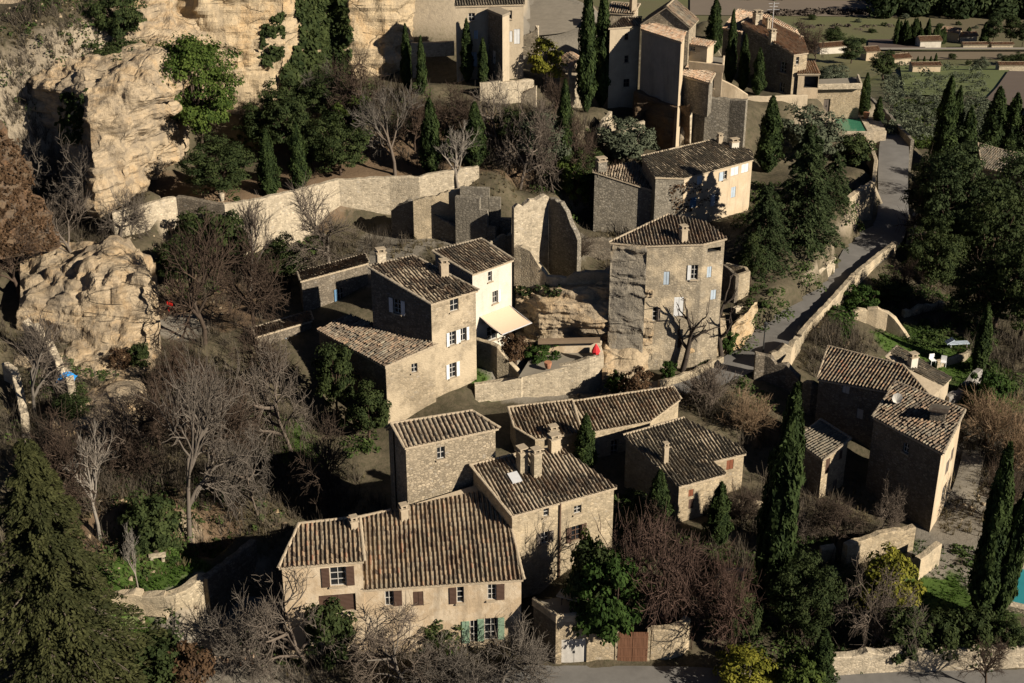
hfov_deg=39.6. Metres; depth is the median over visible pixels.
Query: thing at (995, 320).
bare tree
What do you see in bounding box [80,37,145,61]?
shrub
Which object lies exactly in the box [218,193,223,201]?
flower pot
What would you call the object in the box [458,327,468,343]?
window
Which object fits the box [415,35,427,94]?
cypress
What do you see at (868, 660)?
roadside wall
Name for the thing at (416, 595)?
window
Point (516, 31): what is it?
window
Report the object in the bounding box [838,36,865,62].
tree
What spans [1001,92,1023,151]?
cypress
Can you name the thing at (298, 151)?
cypress
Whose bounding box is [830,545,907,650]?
bare tree
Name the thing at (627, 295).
rock face
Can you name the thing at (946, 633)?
shrub
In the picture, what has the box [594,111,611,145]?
garden wall
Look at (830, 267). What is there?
road wall
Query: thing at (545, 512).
window
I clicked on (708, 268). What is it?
window
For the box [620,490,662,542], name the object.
shrub
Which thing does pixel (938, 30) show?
cypress
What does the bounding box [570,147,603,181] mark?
evergreen oak
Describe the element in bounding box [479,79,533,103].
garden wall
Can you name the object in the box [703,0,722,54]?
cypress
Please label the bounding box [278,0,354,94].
ivy
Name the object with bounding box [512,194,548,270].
ruin wall
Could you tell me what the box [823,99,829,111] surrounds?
door
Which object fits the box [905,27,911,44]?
cypress
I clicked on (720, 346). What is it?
bare tree
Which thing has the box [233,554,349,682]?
bare tree
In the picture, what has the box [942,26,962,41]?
farmhouse
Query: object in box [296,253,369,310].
stone house
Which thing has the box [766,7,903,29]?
hedge rows
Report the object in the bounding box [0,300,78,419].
bare tree
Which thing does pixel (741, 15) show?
stone house
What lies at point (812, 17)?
tree
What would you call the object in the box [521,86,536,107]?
garden wall
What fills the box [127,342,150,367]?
shrub
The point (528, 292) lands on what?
ivy
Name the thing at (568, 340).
beam
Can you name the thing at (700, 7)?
field
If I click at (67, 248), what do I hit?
bare tree
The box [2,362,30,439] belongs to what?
ruin wall
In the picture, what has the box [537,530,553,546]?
window
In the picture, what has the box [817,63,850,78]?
tree
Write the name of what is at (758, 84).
cypress
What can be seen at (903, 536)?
garden wall
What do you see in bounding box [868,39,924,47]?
ploughed field
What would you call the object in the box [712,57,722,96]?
terrace house
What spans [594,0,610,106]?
cypress
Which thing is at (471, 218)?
ruin gable
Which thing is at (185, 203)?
terrace wall
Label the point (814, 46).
tree
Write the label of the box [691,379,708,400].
shrub
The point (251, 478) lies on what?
bare tree
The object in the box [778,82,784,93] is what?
window
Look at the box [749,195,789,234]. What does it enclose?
evergreen oak
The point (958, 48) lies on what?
field road
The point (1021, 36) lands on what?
tree
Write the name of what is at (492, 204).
ruin gable
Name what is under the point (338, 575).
window
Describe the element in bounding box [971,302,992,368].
cypress
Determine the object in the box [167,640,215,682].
shrub
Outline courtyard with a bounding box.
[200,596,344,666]
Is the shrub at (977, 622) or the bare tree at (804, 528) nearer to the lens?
the shrub at (977, 622)
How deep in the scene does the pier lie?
169.03 m
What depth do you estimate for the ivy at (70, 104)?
143.25 m
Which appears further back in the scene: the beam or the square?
the square
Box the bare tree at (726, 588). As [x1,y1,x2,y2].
[676,536,766,664]
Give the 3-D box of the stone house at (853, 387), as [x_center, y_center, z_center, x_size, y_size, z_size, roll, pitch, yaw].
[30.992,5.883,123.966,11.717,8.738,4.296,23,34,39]
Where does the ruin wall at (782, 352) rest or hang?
on the ground at (432, 20)
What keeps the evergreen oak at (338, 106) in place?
on the ground at (432, 20)
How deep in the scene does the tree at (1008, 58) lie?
504.64 m
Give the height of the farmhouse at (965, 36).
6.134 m
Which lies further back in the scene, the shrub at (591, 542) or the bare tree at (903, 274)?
the bare tree at (903, 274)
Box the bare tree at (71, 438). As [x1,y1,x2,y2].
[32,417,90,484]
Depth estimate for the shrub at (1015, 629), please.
100.05 m
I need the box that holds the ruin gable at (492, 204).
[460,186,511,236]
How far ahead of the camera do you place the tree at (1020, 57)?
504.67 m
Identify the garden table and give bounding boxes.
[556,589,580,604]
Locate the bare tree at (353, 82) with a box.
[319,46,390,117]
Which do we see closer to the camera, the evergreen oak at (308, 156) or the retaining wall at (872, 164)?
the evergreen oak at (308, 156)
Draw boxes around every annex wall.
[721,264,738,302]
[726,263,748,273]
[732,270,750,302]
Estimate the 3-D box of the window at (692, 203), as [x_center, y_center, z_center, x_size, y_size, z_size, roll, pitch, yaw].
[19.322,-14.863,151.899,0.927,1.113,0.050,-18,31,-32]
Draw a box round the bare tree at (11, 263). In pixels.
[0,205,52,300]
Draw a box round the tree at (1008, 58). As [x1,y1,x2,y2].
[1001,54,1018,60]
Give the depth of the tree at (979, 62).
482.23 m
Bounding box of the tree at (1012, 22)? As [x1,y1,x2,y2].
[1002,15,1023,40]
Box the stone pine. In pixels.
[152,31,245,153]
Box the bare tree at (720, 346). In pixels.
[717,268,736,360]
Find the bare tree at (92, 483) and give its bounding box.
[60,418,120,541]
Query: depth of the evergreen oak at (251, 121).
152.66 m
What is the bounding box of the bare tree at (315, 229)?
[275,174,358,271]
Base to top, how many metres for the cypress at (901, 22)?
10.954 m
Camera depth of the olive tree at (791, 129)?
169.95 m
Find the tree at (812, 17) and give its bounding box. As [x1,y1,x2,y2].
[808,14,816,19]
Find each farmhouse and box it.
[276,485,525,661]
[814,41,845,53]
[860,46,880,60]
[889,52,912,64]
[908,61,941,71]
[914,35,942,47]
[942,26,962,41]
[959,31,978,41]
[960,41,988,47]
[988,41,1014,46]
[995,61,1023,70]
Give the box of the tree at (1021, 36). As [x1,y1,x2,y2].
[1016,21,1023,46]
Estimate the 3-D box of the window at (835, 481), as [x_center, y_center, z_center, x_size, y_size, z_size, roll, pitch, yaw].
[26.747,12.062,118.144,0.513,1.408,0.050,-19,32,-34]
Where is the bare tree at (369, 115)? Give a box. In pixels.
[346,80,423,175]
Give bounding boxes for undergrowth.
[0,0,1023,682]
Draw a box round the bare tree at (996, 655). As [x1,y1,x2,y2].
[949,636,1011,682]
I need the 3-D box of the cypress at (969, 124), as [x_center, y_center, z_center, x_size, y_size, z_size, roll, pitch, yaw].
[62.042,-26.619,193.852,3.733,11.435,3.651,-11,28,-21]
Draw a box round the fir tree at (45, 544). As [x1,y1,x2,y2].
[0,438,172,682]
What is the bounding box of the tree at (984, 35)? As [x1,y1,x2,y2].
[978,22,989,41]
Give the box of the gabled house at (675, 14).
[640,0,698,68]
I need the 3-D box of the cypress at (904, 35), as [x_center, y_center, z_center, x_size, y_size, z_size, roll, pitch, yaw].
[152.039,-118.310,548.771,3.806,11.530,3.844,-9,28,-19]
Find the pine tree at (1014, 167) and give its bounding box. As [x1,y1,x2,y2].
[980,136,1023,240]
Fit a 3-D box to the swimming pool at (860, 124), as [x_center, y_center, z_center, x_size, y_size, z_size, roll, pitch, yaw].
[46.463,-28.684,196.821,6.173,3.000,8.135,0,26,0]
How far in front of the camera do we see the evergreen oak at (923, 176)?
160.10 m
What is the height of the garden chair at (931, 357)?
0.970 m
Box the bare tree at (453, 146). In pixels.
[436,120,483,187]
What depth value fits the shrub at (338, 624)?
99.03 m
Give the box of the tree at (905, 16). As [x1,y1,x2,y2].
[901,13,909,18]
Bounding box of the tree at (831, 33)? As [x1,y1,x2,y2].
[822,28,847,41]
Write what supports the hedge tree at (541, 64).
on the ground at (432, 20)
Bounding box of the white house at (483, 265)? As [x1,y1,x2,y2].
[431,237,514,345]
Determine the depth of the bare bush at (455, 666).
97.45 m
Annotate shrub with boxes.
[49,384,95,420]
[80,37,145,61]
[84,0,147,38]
[107,346,132,369]
[116,487,185,555]
[125,627,186,682]
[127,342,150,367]
[152,230,199,287]
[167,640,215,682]
[168,205,220,262]
[204,209,252,266]
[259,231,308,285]
[302,596,357,672]
[418,619,463,650]
[440,128,465,157]
[493,105,527,151]
[498,332,531,365]
[521,341,560,364]
[570,525,602,573]
[603,369,628,393]
[618,364,653,392]
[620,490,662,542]
[659,360,677,378]
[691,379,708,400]
[705,578,763,648]
[712,643,786,682]
[722,327,739,352]
[763,545,847,643]
[775,645,825,682]
[843,284,880,308]
[852,542,926,611]
[872,277,922,302]
[876,605,932,665]
[921,606,962,660]
[950,604,994,656]
[951,380,980,412]
[965,369,1014,414]
[988,610,1023,649]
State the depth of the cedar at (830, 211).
146.44 m
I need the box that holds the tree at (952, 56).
[948,53,957,58]
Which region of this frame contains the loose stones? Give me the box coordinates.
[0,0,999,662]
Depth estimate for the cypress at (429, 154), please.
149.97 m
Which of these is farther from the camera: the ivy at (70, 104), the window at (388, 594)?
the ivy at (70, 104)
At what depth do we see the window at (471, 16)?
161.88 m
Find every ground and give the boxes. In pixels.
[0,0,1023,682]
[518,352,592,377]
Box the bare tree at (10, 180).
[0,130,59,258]
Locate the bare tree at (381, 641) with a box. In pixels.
[342,591,439,682]
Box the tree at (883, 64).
[869,49,899,79]
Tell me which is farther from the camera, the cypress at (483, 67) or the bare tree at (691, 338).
the cypress at (483, 67)
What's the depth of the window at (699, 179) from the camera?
151.22 m
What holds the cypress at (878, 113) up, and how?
on the ground at (432, 20)
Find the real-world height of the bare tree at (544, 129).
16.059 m
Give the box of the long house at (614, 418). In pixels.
[506,385,681,456]
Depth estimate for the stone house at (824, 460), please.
117.20 m
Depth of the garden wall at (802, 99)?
178.66 m
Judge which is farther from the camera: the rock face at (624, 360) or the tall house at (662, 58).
the tall house at (662, 58)
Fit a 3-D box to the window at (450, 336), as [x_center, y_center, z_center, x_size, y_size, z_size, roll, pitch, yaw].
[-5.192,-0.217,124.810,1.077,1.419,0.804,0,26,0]
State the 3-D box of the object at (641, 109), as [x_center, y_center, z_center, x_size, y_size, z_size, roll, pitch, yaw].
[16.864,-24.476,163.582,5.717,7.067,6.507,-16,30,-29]
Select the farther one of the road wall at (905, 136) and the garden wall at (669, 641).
the road wall at (905, 136)
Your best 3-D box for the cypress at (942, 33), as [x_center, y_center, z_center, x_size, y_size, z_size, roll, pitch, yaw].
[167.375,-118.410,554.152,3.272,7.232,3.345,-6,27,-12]
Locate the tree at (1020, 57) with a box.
[1013,51,1023,60]
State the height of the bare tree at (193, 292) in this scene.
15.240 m
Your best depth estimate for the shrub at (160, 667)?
94.30 m
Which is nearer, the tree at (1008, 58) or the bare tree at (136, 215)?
the bare tree at (136, 215)
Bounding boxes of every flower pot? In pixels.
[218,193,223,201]
[544,360,551,368]
[863,112,869,118]
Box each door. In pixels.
[319,593,355,609]
[471,52,476,66]
[487,327,497,341]
[493,50,495,63]
[561,638,586,662]
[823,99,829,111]
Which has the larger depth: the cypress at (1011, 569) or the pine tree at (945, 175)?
the pine tree at (945, 175)
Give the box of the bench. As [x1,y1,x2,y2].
[149,552,165,561]
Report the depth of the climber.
150.84 m
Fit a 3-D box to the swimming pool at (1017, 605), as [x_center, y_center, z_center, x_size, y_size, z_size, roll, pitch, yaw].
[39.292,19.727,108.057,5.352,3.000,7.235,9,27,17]
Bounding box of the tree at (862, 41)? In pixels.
[859,38,867,43]
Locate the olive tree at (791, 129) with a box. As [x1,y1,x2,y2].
[779,103,847,153]
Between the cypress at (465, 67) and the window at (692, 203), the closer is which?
the window at (692, 203)
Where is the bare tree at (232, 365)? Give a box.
[204,354,251,448]
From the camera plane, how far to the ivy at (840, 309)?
138.61 m
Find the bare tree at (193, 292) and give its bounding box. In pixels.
[147,201,247,353]
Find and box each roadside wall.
[658,357,723,386]
[831,643,1023,675]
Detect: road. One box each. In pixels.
[456,665,1023,682]
[613,93,908,394]
[880,47,1023,49]
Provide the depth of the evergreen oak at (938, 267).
152.24 m
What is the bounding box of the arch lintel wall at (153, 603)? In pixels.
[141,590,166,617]
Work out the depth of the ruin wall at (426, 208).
144.68 m
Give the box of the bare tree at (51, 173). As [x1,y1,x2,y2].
[24,138,72,195]
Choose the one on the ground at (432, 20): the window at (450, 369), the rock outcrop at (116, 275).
the rock outcrop at (116, 275)
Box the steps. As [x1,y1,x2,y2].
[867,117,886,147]
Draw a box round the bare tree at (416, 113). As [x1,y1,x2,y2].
[387,85,445,150]
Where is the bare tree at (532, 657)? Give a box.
[463,606,561,682]
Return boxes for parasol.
[592,344,599,355]
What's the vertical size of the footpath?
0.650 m
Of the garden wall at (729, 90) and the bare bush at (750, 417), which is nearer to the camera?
the bare bush at (750, 417)
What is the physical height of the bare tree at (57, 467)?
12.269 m
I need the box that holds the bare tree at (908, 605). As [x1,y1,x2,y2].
[860,581,934,662]
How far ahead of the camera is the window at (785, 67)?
180.51 m
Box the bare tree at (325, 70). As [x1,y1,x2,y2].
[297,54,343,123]
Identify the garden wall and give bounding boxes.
[474,354,603,401]
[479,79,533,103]
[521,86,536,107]
[523,25,538,56]
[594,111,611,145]
[597,344,602,354]
[616,120,644,141]
[650,615,690,659]
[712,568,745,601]
[721,79,747,98]
[728,496,762,519]
[748,94,807,121]
[819,543,835,564]
[840,524,915,567]
[912,541,941,579]
[946,368,982,404]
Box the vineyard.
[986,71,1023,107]
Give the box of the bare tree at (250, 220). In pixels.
[233,189,276,290]
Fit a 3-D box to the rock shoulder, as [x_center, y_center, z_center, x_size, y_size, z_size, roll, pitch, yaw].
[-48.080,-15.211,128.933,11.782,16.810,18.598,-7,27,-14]
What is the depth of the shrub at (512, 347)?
127.71 m
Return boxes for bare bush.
[390,626,519,682]
[581,234,594,257]
[677,352,744,413]
[717,382,780,437]
[726,477,762,520]
[955,383,1023,446]
[975,455,1023,502]
[986,411,1023,470]
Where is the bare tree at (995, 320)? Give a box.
[959,245,1023,330]
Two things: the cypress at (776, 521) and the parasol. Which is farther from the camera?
the parasol
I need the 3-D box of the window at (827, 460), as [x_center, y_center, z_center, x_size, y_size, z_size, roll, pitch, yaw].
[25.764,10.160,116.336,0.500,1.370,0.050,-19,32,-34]
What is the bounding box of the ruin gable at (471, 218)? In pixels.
[455,195,495,242]
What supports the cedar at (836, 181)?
on the ground at (432, 20)
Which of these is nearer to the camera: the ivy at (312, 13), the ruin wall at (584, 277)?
the ruin wall at (584, 277)
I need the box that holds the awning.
[480,305,531,334]
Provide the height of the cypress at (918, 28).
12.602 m
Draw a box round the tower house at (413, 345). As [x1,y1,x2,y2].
[317,246,479,426]
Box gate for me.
[614,627,650,660]
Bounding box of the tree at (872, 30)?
[868,28,877,32]
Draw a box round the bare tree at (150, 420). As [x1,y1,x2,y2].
[106,362,183,461]
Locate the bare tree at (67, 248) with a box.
[31,188,101,257]
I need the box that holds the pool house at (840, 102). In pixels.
[817,78,860,118]
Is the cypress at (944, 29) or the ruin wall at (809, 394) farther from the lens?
the cypress at (944, 29)
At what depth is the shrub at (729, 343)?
132.88 m
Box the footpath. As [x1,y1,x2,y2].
[948,450,984,499]
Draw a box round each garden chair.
[929,353,935,364]
[940,355,946,366]
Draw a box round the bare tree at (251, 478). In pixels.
[216,419,276,529]
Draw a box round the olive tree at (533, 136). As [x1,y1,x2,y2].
[514,109,576,174]
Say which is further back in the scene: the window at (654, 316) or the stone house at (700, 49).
the stone house at (700, 49)
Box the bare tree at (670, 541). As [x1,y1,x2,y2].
[629,494,685,560]
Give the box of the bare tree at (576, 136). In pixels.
[563,109,598,172]
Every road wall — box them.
[732,257,835,314]
[797,241,896,344]
[870,97,913,170]
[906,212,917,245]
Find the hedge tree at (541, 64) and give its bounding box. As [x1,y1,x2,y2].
[526,35,569,86]
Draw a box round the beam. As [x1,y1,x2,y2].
[538,337,599,343]
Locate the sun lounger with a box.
[945,337,969,344]
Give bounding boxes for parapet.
[532,597,556,622]
[555,612,588,622]
[689,56,724,72]
[818,74,861,89]
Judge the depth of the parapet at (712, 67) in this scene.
160.64 m
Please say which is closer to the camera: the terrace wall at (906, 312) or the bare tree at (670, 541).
the bare tree at (670, 541)
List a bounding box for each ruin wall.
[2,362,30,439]
[22,318,76,396]
[391,198,455,243]
[413,188,459,238]
[488,233,511,255]
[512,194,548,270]
[514,245,547,289]
[546,269,609,286]
[548,197,580,275]
[548,237,611,260]
[753,351,800,392]
[769,336,801,364]
[801,380,818,416]
[848,307,867,322]
[866,306,909,340]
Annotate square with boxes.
[527,0,583,34]
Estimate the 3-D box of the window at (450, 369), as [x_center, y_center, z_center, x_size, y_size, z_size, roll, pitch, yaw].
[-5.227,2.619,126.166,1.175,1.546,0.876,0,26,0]
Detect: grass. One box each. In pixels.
[100,283,1022,629]
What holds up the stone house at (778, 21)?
on the ground at (432, 20)
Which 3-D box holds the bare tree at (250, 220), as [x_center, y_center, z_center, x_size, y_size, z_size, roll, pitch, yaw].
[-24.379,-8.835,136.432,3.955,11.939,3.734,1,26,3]
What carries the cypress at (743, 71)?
on the ground at (432, 20)
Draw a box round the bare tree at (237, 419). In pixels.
[156,347,266,461]
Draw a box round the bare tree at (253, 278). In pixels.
[212,216,289,328]
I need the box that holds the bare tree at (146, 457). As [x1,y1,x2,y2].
[89,418,167,482]
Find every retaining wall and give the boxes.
[110,587,144,625]
[164,572,212,621]
[202,539,257,621]
[680,112,691,144]
[691,97,747,147]
[846,180,875,221]
[862,132,877,180]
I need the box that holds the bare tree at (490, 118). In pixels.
[469,66,513,155]
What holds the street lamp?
on the road at (881, 233)
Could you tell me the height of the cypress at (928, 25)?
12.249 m
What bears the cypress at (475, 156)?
on the ground at (432, 20)
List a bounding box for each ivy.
[54,88,87,146]
[258,11,286,68]
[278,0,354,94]
[513,282,561,299]
[575,598,619,639]
[826,298,858,343]
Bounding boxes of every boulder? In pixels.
[690,314,726,355]
[731,300,757,349]
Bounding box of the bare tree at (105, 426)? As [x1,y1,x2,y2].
[80,381,148,477]
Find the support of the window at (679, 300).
in the stone house at (685, 256)
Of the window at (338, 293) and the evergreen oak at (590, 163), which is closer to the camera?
the window at (338, 293)
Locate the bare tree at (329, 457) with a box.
[285,409,354,512]
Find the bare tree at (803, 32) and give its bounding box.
[793,17,817,60]
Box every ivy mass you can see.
[560,540,613,612]
[567,547,648,646]
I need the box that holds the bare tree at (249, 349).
[221,309,299,393]
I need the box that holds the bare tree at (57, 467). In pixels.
[10,396,103,528]
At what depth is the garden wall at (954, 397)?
127.60 m
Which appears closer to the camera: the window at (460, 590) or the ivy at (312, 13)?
the window at (460, 590)
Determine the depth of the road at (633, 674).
99.89 m
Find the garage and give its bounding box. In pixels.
[533,597,613,663]
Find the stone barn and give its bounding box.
[384,409,500,509]
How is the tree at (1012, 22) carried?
on the ground at (432, 20)
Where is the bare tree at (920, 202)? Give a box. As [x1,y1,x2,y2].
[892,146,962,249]
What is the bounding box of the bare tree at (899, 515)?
[871,471,907,529]
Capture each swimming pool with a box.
[832,115,873,143]
[1006,566,1023,613]
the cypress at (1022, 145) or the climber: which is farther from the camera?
the cypress at (1022, 145)
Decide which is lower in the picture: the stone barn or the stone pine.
the stone barn
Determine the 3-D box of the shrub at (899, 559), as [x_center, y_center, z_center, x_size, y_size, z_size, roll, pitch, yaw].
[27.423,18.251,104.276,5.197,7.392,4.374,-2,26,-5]
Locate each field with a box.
[690,0,899,16]
[700,37,901,81]
[860,52,1023,59]
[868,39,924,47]
[900,66,1008,96]
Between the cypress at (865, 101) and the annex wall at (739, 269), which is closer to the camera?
the annex wall at (739, 269)
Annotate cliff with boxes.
[0,0,206,217]
[176,0,415,114]
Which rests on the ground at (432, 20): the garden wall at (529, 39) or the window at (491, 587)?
the garden wall at (529, 39)
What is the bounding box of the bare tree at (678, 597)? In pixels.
[591,499,714,636]
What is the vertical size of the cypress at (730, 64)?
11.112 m
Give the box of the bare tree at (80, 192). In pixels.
[45,130,111,229]
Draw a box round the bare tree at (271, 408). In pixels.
[232,326,316,461]
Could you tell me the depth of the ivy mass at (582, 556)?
99.16 m
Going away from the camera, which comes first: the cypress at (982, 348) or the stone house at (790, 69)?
the cypress at (982, 348)
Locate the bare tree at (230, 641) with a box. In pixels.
[194,584,272,682]
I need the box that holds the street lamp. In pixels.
[762,321,767,351]
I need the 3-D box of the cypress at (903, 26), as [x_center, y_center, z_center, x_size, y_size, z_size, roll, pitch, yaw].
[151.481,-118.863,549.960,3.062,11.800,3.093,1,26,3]
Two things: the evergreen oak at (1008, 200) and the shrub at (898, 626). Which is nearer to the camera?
the shrub at (898, 626)
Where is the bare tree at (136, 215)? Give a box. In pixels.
[94,184,155,238]
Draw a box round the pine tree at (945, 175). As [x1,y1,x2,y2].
[913,125,992,258]
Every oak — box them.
[175,131,256,197]
[232,101,278,149]
[255,89,312,159]
[257,75,311,121]
[288,124,332,172]
[293,67,356,119]
[305,111,373,175]
[310,341,359,421]
[331,89,372,141]
[555,159,589,206]
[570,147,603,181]
[736,231,766,285]
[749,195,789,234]
[835,132,877,165]
[896,212,970,288]
[899,143,977,229]
[911,158,948,197]
[937,168,1023,276]
[943,249,1013,325]
[990,229,1023,340]
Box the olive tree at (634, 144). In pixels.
[594,115,659,161]
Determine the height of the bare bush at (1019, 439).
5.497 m
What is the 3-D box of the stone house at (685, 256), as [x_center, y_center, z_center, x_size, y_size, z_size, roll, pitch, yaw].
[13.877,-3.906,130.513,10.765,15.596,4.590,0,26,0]
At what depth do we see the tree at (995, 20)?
547.69 m
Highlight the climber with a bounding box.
[669,182,709,212]
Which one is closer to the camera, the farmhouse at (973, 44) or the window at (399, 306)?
the window at (399, 306)
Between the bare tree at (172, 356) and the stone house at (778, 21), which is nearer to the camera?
the bare tree at (172, 356)
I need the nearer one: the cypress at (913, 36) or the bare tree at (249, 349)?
the bare tree at (249, 349)
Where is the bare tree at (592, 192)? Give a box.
[578,159,621,216]
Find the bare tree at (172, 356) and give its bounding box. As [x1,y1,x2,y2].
[150,333,210,402]
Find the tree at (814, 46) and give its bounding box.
[804,26,828,61]
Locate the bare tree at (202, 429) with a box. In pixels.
[134,341,260,546]
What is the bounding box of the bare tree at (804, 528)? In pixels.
[797,499,821,544]
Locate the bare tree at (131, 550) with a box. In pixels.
[120,523,139,587]
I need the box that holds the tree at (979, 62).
[971,56,991,69]
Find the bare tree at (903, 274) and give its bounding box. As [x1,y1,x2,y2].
[881,258,928,297]
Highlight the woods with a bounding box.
[773,0,1023,19]
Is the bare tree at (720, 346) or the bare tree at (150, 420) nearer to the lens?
the bare tree at (150, 420)
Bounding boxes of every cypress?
[254,128,282,195]
[286,121,311,188]
[399,23,411,89]
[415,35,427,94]
[418,97,442,172]
[459,17,473,81]
[462,101,489,166]
[477,37,489,81]
[556,79,573,171]
[572,413,598,467]
[575,0,598,112]
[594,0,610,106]
[647,469,674,517]
[701,481,733,546]
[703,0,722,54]
[724,9,737,83]
[737,33,750,90]
[749,47,766,94]
[754,95,785,172]
[754,381,806,606]
[807,628,840,682]
[859,72,871,114]
[873,96,884,123]
[892,17,900,43]
[897,21,902,43]
[900,19,905,43]
[900,20,909,44]
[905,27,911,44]
[911,18,915,43]
[912,18,918,43]
[914,18,919,35]
[918,28,923,35]
[925,18,931,34]
[927,75,958,156]
[936,25,940,34]
[941,28,944,43]
[942,27,946,43]
[945,85,965,152]
[958,105,978,169]
[967,440,1015,613]
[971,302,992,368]
[978,85,1009,149]
[991,491,1023,625]
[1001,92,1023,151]
[1016,114,1023,152]
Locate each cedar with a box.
[727,182,797,282]
[764,123,844,266]
[782,150,848,252]
[822,151,858,220]
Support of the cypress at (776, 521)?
on the ground at (432, 20)
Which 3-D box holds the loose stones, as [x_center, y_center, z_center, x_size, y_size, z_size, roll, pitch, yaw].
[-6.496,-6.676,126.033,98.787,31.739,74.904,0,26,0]
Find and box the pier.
[412,57,417,77]
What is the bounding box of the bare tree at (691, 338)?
[674,293,723,372]
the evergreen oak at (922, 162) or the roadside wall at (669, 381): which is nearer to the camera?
the roadside wall at (669, 381)
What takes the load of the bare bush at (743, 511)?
on the ground at (432, 20)
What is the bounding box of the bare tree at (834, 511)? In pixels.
[805,485,872,545]
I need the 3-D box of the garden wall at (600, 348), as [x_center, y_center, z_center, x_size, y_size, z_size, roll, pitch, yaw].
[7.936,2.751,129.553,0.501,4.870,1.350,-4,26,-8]
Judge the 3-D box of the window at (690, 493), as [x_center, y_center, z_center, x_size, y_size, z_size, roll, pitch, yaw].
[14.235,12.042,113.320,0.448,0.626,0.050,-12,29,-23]
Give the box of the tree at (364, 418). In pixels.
[338,379,391,441]
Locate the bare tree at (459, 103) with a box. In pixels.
[426,80,484,130]
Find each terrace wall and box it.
[111,196,178,236]
[176,195,225,257]
[223,176,389,255]
[389,165,478,214]
[476,337,521,378]
[535,339,601,352]
[901,300,944,317]
[934,349,971,367]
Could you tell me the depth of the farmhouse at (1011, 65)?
484.13 m
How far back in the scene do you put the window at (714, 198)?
153.68 m
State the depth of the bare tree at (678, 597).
98.67 m
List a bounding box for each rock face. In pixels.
[514,266,653,354]
[602,340,649,393]
[608,245,646,352]
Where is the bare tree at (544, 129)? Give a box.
[494,65,564,195]
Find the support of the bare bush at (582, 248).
on the ground at (432, 20)
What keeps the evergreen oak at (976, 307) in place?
on the ground at (432, 20)
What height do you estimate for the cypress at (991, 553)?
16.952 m
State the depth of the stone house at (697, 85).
160.37 m
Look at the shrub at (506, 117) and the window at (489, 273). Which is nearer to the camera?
the window at (489, 273)
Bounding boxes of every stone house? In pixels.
[252,310,313,348]
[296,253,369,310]
[454,0,524,81]
[469,431,617,598]
[592,132,753,233]
[608,0,640,25]
[609,213,727,369]
[623,416,746,521]
[681,64,715,116]
[688,37,716,63]
[721,8,753,67]
[740,2,820,98]
[763,13,801,36]
[802,418,851,497]
[814,345,929,448]
[865,380,965,531]
[885,345,951,399]
[977,142,1023,195]
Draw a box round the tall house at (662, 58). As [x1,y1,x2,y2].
[608,16,686,147]
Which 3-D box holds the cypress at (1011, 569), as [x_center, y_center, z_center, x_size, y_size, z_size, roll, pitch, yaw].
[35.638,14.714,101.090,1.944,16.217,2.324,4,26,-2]
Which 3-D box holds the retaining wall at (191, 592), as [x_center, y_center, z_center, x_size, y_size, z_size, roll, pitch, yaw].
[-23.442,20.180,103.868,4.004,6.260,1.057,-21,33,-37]
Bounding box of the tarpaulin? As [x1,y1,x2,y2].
[57,371,77,381]
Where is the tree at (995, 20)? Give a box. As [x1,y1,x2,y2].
[987,10,1005,41]
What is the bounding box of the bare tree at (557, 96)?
[540,74,561,119]
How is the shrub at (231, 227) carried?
on the ground at (432, 20)
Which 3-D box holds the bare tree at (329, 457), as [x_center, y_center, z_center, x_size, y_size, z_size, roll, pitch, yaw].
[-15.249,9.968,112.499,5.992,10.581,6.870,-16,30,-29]
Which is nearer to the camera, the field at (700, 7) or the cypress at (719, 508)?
the cypress at (719, 508)
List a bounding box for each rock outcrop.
[14,235,160,378]
[50,376,150,445]
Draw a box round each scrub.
[871,60,990,140]
[893,96,984,148]
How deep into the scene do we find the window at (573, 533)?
106.40 m
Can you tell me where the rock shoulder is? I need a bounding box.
[0,120,61,258]
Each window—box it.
[321,566,354,588]
[334,288,343,301]
[384,590,401,608]
[389,297,404,316]
[411,363,418,374]
[413,591,422,605]
[436,446,446,461]
[446,330,458,347]
[446,361,459,379]
[449,298,459,313]
[449,587,465,605]
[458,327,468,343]
[462,620,479,644]
[468,13,475,21]
[474,30,477,38]
[478,617,503,642]
[486,584,504,602]
[487,271,493,283]
[492,289,500,305]
[509,31,511,41]
[514,29,519,43]
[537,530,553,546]
[542,508,550,519]
[566,523,586,543]
[573,505,583,516]
[611,439,617,452]
[623,79,630,88]
[624,55,629,63]
[651,308,660,322]
[663,271,669,284]
[673,297,683,315]
[677,338,681,347]
[687,265,698,280]
[688,489,692,496]
[688,499,692,508]
[690,197,696,207]
[697,175,701,183]
[707,266,711,276]
[710,193,719,206]
[710,290,715,299]
[719,171,727,181]
[726,459,733,469]
[731,166,738,175]
[731,186,735,197]
[741,163,748,172]
[777,61,789,74]
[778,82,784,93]
[825,458,829,472]
[832,479,836,490]
[842,386,849,393]
[857,409,862,418]
[900,443,908,455]
[940,485,945,507]

